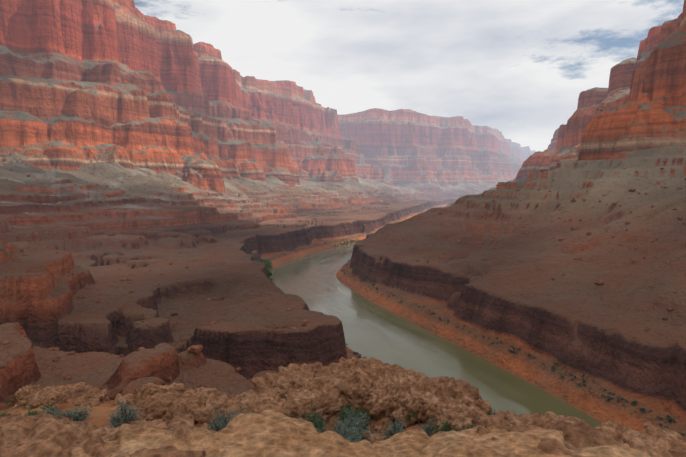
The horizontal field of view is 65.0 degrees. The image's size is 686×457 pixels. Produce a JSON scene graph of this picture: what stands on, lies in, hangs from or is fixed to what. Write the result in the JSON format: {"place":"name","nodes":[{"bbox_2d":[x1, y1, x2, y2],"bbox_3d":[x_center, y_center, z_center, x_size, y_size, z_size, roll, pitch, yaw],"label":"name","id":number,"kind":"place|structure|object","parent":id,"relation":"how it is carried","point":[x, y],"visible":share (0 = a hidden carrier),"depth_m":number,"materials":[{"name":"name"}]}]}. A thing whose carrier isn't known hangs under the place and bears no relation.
{"place":"outdoors","nodes":[
{"label":"outdoors","id":0,"kind":"place"},
{"bbox_2d":[0,0,685,443],"bbox_3d":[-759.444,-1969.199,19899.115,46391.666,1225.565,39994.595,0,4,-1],"label":"canyon ground","id":1,"kind":"structure","parent":0,"point":[108,94],"depth_m":855.18,"materials":[{"name":"brown stone"}]},
{"bbox_2d":[0,399,502,440],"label":"grass tufts","id":2,"kind":"object","parent":1,"relation":"on","point":[315,422],"visible":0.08,"depth_m":8.66,"materials":[{"name":"green plant"}]},
{"bbox_2d":[39,400,507,441],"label":"shrubs","id":3,"kind":"object","parent":1,"relation":"on","point":[352,428],"visible":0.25,"depth_m":8.22,"materials":[{"name":"green plant"}]},
{"bbox_2d":[252,239,356,280],"bbox_3d":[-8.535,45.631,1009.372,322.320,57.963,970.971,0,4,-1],"label":"riverside trees","id":4,"kind":"object","parent":1,"relation":"on","point":[267,263],"visible":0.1,"depth_m":987.68,"materials":[{"name":"green plant"}]},
{"bbox_2d":[0,357,685,456],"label":"brown ledge rocks","id":5,"kind":"object","parent":1,"relation":"on","point":[378,389],"visible":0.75,"depth_m":8.68,"materials":[{"name":"brown stone"}]},
{"bbox_2d":[65,405,651,456],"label":"pale ledge rocks","id":6,"kind":"object","parent":5,"relation":"on","point":[270,431],"visible":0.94,"depth_m":4.69,"materials":[{"name":"beige stone"}]},
{"bbox_2d":[0,103,685,394],"bbox_3d":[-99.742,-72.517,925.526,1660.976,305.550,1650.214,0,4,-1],"label":"slope boulders","id":7,"kind":"object","parent":1,"relation":"on","point":[195,349],"visible":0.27,"depth_m":546.73,"materials":[{"name":"brown stone"}]},
{"bbox_2d":[269,221,684,436],"bbox_3d":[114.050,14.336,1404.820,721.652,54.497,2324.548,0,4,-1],"label":"riverbank scrub","id":8,"kind":"object","parent":1,"relation":"on","point":[642,410],"visible":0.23,"depth_m":393.88,"materials":[{"name":"green plant"}]},
{"bbox_2d":[134,0,683,151],"label":"sky","id":9,"kind":"structure","parent":0,"point":[520,69],"materials":[{"name":"white"}]},
{"bbox_2d":[269,207,601,427],"bbox_3d":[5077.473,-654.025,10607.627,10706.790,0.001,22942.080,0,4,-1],"label":"river water","id":10,"kind":"structure","parent":0,"point":[374,330],"depth_m":526.50,"materials":[{"name":"green liquid"}]}
]}

